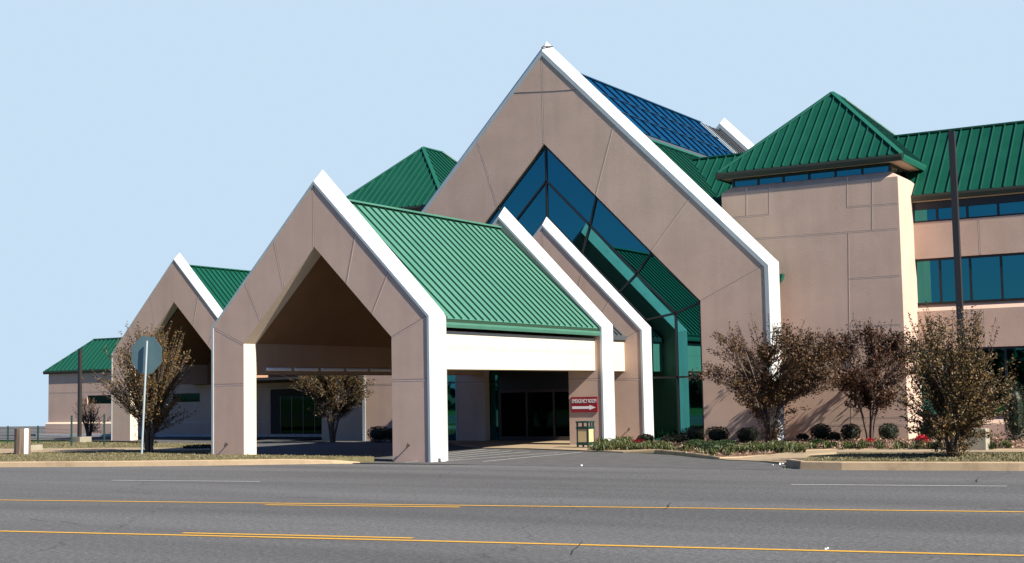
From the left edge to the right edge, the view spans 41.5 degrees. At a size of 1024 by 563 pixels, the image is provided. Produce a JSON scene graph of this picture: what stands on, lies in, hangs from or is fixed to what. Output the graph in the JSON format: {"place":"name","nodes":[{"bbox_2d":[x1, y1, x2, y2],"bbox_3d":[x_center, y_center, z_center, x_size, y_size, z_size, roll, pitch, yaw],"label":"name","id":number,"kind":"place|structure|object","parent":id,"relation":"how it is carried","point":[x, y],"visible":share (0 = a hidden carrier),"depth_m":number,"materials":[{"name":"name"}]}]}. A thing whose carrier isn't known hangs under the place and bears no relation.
{"place":"outdoors","nodes":[
{"label":"outdoors","id":0,"kind":"place"},
{"bbox_2d":[0,429,44,434],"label":"service road","id":1,"kind":"structure","parent":0,"point":[11,431],"depth_m":109.29,"materials":[{"name":"grey asphalt"}]},
{"bbox_2d":[0,448,209,452],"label":"sidewalk","id":2,"kind":"structure","parent":0,"point":[75,449],"depth_m":61.01,"materials":[{"name":"beige concrete"}]},
{"bbox_2d":[31,444,42,449],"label":"concrete block","id":3,"kind":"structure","parent":2,"relation":"on","point":[36,447],"depth_m":62.18,"materials":[{"name":"beige concrete"}]},
{"bbox_2d":[0,426,321,441],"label":"parking lot","id":4,"kind":"structure","parent":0,"point":[200,439],"depth_m":81.79,"materials":[{"name":"grey asphalt"}]},
{"bbox_2d":[71,397,110,435],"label":"crape myrtle","id":5,"kind":"object","parent":4,"relation":"on","point":[90,429],"visible":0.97,"depth_m":87.17,"materials":[{"name":"brown plant"}]},
{"bbox_2d":[36,434,321,436],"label":"kerb","id":6,"kind":"structure","parent":4,"relation":"on","point":[202,435],"depth_m":86.49,"materials":[{"name":"white paint"}]},
{"bbox_2d":[0,442,373,463],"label":"lawn","id":7,"kind":"structure","parent":0,"point":[361,459],"depth_m":53.17,"materials":[{"name":"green plant"}]},
{"bbox_2d":[14,428,30,453],"bbox_3d":[-20.999,6.903,58.007,0.696,1.185,0.696,-4,-5,31],"label":"wooden post","id":8,"kind":"object","parent":7,"relation":"on","point":[22,440],"visible":0.82,"depth_m":57.73,"materials":[{"name":"brown wood"}]},
{"bbox_2d":[0,414,104,445],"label":"wire fence","id":9,"kind":"object","parent":7,"relation":"on","point":[37,438],"visible":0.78,"depth_m":69.10,"materials":[{"name":"teal"}]},
{"bbox_2d":[72,349,90,441],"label":"light pole","id":10,"kind":"object","parent":7,"relation":"on","point":[79,438],"visible":0.79,"depth_m":73.22,"materials":[{"name":"brown metal"}]},
{"bbox_2d":[81,321,196,451],"bbox_3d":[-15.405,4.462,57.258,4.602,5.831,4.541,-4,-5,31],"label":"crape myrtle","id":11,"kind":"object","parent":7,"relation":"on","point":[160,385],"visible":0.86,"depth_m":56.99,"materials":[{"name":"brown plant"}]},
{"bbox_2d":[131,336,161,453],"bbox_3d":[-14.938,4.676,55.053,1.552,4.916,0.189,-3,-5,23],"label":"road sign","id":12,"kind":"object","parent":7,"relation":"on","point":[146,356],"visible":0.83,"depth_m":55.17,"materials":[{"name":"grey metal"}]},
{"bbox_2d":[182,444,210,448],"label":"hedge shrub","id":13,"kind":"object","parent":7,"relation":"on","point":[196,446],"visible":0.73,"depth_m":60.53,"materials":[{"name":"green plant"}]},
{"bbox_2d":[0,439,785,467],"bbox_3d":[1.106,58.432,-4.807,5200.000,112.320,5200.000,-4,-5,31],"label":"ground","id":14,"kind":"structure","parent":0,"point":[5,441],"depth_m":78.23,"materials":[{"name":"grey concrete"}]},
{"bbox_2d":[43,42,1023,461],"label":"hospital building","id":15,"kind":"structure","parent":14,"relation":"on","point":[545,248],"depth_m":62.17,"materials":[{"name":"paint"}]},
{"bbox_2d":[88,395,110,403],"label":"window","id":16,"kind":"structure","parent":15,"relation":"in","point":[102,399],"depth_m":92.13,"materials":[{"name":"teal glass"}]},
{"bbox_2d":[173,393,199,401],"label":"window","id":17,"kind":"structure","parent":15,"relation":"in","point":[185,397],"depth_m":87.81,"materials":[{"name":"teal glass"}]},
{"bbox_2d":[270,389,321,433],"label":"entrance door","id":18,"kind":"structure","parent":15,"relation":"in","point":[289,413],"depth_m":82.72,"materials":[{"name":"black"}]},
{"bbox_2d":[499,371,569,440],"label":"entrance door","id":19,"kind":"structure","parent":15,"relation":"in","point":[534,405],"depth_m":66.81,"materials":[{"name":"black glass"}]},
{"bbox_2d":[571,397,597,411],"bbox_3d":[3.224,5.486,60.310,1.328,0.678,0.049,-4,-5,31],"label":"wall sign","id":20,"kind":"object","parent":15,"relation":"attached to","point":[584,404],"visible":1,"depth_m":60.28,"materials":[{"name":"red metal"}]},
{"bbox_2d":[732,163,908,186],"bbox_3d":[16.213,-4.724,66.833,7.590,0.680,9.260,-4,-5,31],"label":"window","id":21,"kind":"structure","parent":15,"relation":"in","point":[882,167],"depth_m":62.75,"materials":[{"name":"blue glass"}]},
{"bbox_2d":[913,193,1023,222],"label":"window","id":22,"kind":"structure","parent":15,"relation":"in","point":[1011,204],"depth_m":60.88,"materials":[{"name":"blue glass"}]},
{"bbox_2d":[916,253,1023,304],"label":"window","id":23,"kind":"structure","parent":15,"relation":"in","point":[996,277],"depth_m":60.73,"materials":[{"name":"teal glass"}]},
{"bbox_2d":[921,346,1023,415],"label":"window","id":24,"kind":"structure","parent":15,"relation":"in","point":[1004,354],"depth_m":59.82,"materials":[{"name":"teal"}]},
{"bbox_2d":[586,448,925,458],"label":"kerb","id":25,"kind":"structure","parent":14,"relation":"on","point":[671,452],"depth_m":50.69,"materials":[{"name":"concrete"}]},
{"bbox_2d":[159,439,785,469],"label":"driveway","id":26,"kind":"structure","parent":0,"point":[381,452],"depth_m":50.59,"materials":[{"name":"grey asphalt"}]},
{"bbox_2d":[282,375,376,442],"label":"crape myrtle","id":27,"kind":"object","parent":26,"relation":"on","point":[326,389],"visible":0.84,"depth_m":70.23,"materials":[{"name":"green plant"}]},
{"bbox_2d":[367,425,389,441],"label":"hedge shrub","id":28,"kind":"object","parent":26,"relation":"on","point":[378,433],"visible":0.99,"depth_m":69.45,"materials":[{"name":"green plant"}]},
{"bbox_2d":[386,428,392,441],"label":"hedge shrub","id":29,"kind":"object","parent":26,"relation":"on","point":[390,434],"visible":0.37,"depth_m":69.31,"materials":[{"name":"green plant"}]},
{"bbox_2d":[406,449,578,462],"bbox_3d":[-1.314,6.778,52.710,5.955,0.001,10.251,-4,-5,31],"label":"driveway hatching","id":30,"kind":"object","parent":26,"relation":"on","point":[495,454],"visible":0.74,"depth_m":52.52,"materials":[{"name":"white paint"}]},
{"bbox_2d":[0,464,1023,562],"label":"road","id":31,"kind":"structure","parent":0,"point":[611,494],"depth_m":26.93,"materials":[{"name":"grey asphalt"}]},
{"bbox_2d":[0,459,359,466],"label":"kerb","id":32,"kind":"structure","parent":31,"relation":"on","point":[154,463],"depth_m":49.17,"materials":[{"name":"concrete"}]},
{"bbox_2d":[131,480,258,481],"bbox_3d":[-9.704,5.895,39.997,5.231,0.001,0.110,-3,-5,22],"label":"white lane dash","id":33,"kind":"object","parent":31,"relation":"on","point":[159,480],"visible":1,"depth_m":40.46,"materials":[{"name":"paint"}]},
{"bbox_2d":[36,477,978,553],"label":"road cracks","id":34,"kind":"object","parent":31,"relation":"on","point":[572,550],"visible":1,"depth_m":26.09,"materials":[{"name":"black asphalt"}]},
{"bbox_2d":[3,531,1023,555],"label":"yellow lane line","id":35,"kind":"object","parent":31,"relation":"on","point":[498,542],"visible":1,"depth_m":22.19,"materials":[{"name":"paint"}]},
{"bbox_2d":[28,500,1023,511],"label":"yellow lane line","id":36,"kind":"object","parent":31,"relation":"on","point":[508,505],"visible":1,"depth_m":29.16,"materials":[{"name":"paint"}]},
{"bbox_2d":[791,484,959,485],"bbox_3d":[9.321,4.945,32.826,5.062,0.001,0.110,-3,-5,22],"label":"white lane dash","id":37,"kind":"object","parent":31,"relation":"on","point":[916,485],"visible":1,"depth_m":32.57,"materials":[{"name":"paint"}]},
{"bbox_2d":[786,459,1023,470],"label":"kerb","id":38,"kind":"structure","parent":31,"relation":"on","point":[903,465],"depth_m":38.66,"materials":[{"name":"concrete"}]},
{"bbox_2d":[0,0,1023,426],"label":"sky","id":39,"kind":"structure","parent":0,"point":[136,135],"materials":[{"name":"blue"}]},
{"bbox_2d":[448,440,622,452],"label":"sidewalk","id":40,"kind":"structure","parent":0,"point":[539,445],"depth_m":60.99,"materials":[{"name":"beige concrete"}]},
{"bbox_2d":[576,421,594,446],"bbox_3d":[3.124,6.487,57.494,0.600,1.100,0.600,-4,-5,31],"label":"litter bin","id":41,"kind":"object","parent":40,"relation":"on","point":[585,435],"visible":0.95,"depth_m":57.29,"materials":[{"name":"teal"}]},
{"bbox_2d":[614,437,1023,456],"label":"planting bed","id":42,"kind":"object","parent":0,"point":[838,447],"visible":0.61,"depth_m":52.25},
{"bbox_2d":[633,439,644,442],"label":"red plant","id":43,"kind":"object","parent":42,"relation":"on","point":[638,440],"visible":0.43,"depth_m":59.68,"materials":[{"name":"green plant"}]},
{"bbox_2d":[636,433,653,440],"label":"hedge shrub","id":44,"kind":"object","parent":42,"relation":"on","point":[645,437],"visible":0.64,"depth_m":61.67,"materials":[{"name":"green plant"}]},
{"bbox_2d":[660,433,689,442],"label":"hedge shrub","id":45,"kind":"object","parent":42,"relation":"on","point":[674,437],"visible":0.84,"depth_m":60.64,"materials":[{"name":"green plant"}]},
{"bbox_2d":[683,426,704,439],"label":"hedge shrub","id":46,"kind":"object","parent":42,"relation":"on","point":[693,432],"visible":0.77,"depth_m":61.27,"materials":[{"name":"green plant"}]},
{"bbox_2d":[685,439,705,447],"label":"hedge shrub","id":47,"kind":"object","parent":42,"relation":"on","point":[693,441],"visible":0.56,"depth_m":54.21,"materials":[{"name":"green plant"}]},
{"bbox_2d":[699,440,726,451],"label":"hedge shrub","id":48,"kind":"object","parent":42,"relation":"on","point":[706,445],"visible":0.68,"depth_m":50.94,"materials":[{"name":"green plant"}]},
{"bbox_2d":[704,426,729,440],"bbox_3d":[9.201,6.874,60.699,1.057,0.799,1.072,-4,-5,31],"label":"hedge shrub","id":49,"kind":"object","parent":42,"relation":"on","point":[716,433],"visible":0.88,"depth_m":60.46,"materials":[{"name":"green plant"}]},
{"bbox_2d":[719,439,737,448],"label":"hedge shrub","id":50,"kind":"object","parent":42,"relation":"on","point":[726,442],"visible":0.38,"depth_m":53.33,"materials":[{"name":"green plant"}]},
{"bbox_2d":[736,427,758,441],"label":"hedge shrub","id":51,"kind":"object","parent":42,"relation":"on","point":[748,434],"visible":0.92,"depth_m":59.52,"materials":[{"name":"green plant"}]},
{"bbox_2d":[682,313,858,441],"bbox_3d":[11.187,4.134,57.122,6.812,5.668,6.853,-4,-5,31],"label":"crape myrtle","id":52,"kind":"object","parent":42,"relation":"on","point":[766,390],"visible":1,"depth_m":56.63,"materials":[{"name":"brown plant"}]},
{"bbox_2d":[587,435,1015,455],"bbox_3d":[8.427,6.362,52.773,19.362,0.396,10.163,-5,-6,40],"label":"ground cover","id":53,"kind":"object","parent":42,"relation":"on","point":[622,443],"visible":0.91,"depth_m":51.70,"materials":[{"name":"green plant"}]},
{"bbox_2d":[796,433,808,438],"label":"hedge shrub","id":54,"kind":"object","parent":42,"relation":"on","point":[803,436],"visible":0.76,"depth_m":60.79,"materials":[{"name":"green plant"}]},
{"bbox_2d":[589,437,1023,456],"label":"mulch chips","id":55,"kind":"object","parent":42,"relation":"on","point":[851,440],"visible":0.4,"depth_m":55.24,"materials":[{"name":"brown wood"}]},
{"bbox_2d":[809,439,824,444],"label":"hedge shrub","id":56,"kind":"object","parent":42,"relation":"on","point":[818,441],"visible":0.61,"depth_m":55.65,"materials":[{"name":"green plant"}]},
{"bbox_2d":[810,423,831,439],"bbox_3d":[13.857,6.749,60.558,1.032,0.848,1.042,-4,-5,31],"label":"hedge shrub","id":57,"kind":"object","parent":42,"relation":"on","point":[822,431],"visible":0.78,"depth_m":60.35,"materials":[{"name":"green plant"}]},
{"bbox_2d":[827,432,840,440],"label":"hedge shrub","id":58,"kind":"object","parent":42,"relation":"on","point":[836,436],"visible":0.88,"depth_m":59.60,"materials":[{"name":"green plant"}]},
{"bbox_2d":[840,423,860,439],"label":"hedge shrub","id":59,"kind":"object","parent":42,"relation":"on","point":[849,431],"visible":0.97,"depth_m":59.68,"materials":[{"name":"green plant"}]},
{"bbox_2d":[815,313,925,438],"bbox_3d":[15.625,4.160,58.195,4.982,5.618,4.571,0,-5,-12],"label":"crape myrtle","id":60,"kind":"object","parent":42,"relation":"on","point":[867,389],"visible":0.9,"depth_m":57.64,"materials":[{"name":"brown plant"}]},
{"bbox_2d":[866,438,874,442],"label":"red plant","id":61,"kind":"object","parent":42,"relation":"on","point":[870,439],"visible":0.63,"depth_m":56.11,"materials":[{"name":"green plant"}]},
{"bbox_2d":[878,422,899,439],"bbox_3d":[16.431,6.566,59.002,0.939,0.862,0.958,-4,-5,31],"label":"hedge shrub","id":62,"kind":"object","parent":42,"relation":"on","point":[887,432],"visible":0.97,"depth_m":58.79,"materials":[{"name":"green plant"}]},
{"bbox_2d":[914,434,928,442],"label":"red plant","id":63,"kind":"object","parent":42,"relation":"on","point":[921,436],"visible":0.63,"depth_m":54.98,"materials":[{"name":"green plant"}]},
{"bbox_2d":[917,422,936,439],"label":"hedge shrub","id":64,"kind":"object","parent":42,"relation":"on","point":[928,435],"visible":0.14,"depth_m":57.73,"materials":[{"name":"green plant"}]},
{"bbox_2d":[1002,382,1023,440],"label":"hedge shrub","id":65,"kind":"object","parent":42,"relation":"on","point":[1016,426],"visible":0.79,"depth_m":55.42,"materials":[{"name":"green plant"}]},
{"bbox_2d":[718,449,1023,464],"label":"sidewalk","id":66,"kind":"structure","parent":0,"point":[778,458],"depth_m":48.68,"materials":[{"name":"beige concrete"}]},
{"bbox_2d":[948,131,989,449],"bbox_3d":[16.828,0.300,49.872,0.871,11.883,0.700,-4,-5,31],"label":"light pole","id":67,"kind":"object","parent":66,"relation":"on","point":[983,443],"visible":0.5,"depth_m":50.05,"materials":[{"name":"brown metal"}]},
{"bbox_2d":[803,452,1023,461],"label":"lawn","id":68,"kind":"structure","parent":0,"point":[852,455],"depth_m":40.75,"materials":[{"name":"green plant"}]},
{"bbox_2d":[883,302,1021,456],"bbox_3d":[13.571,3.056,41.695,4.243,4.951,4.697,-4,-5,31],"label":"crape myrtle","id":69,"kind":"object","parent":68,"relation":"on","point":[957,393],"visible":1,"depth_m":40.99,"materials":[{"name":"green plant"}]}
]}

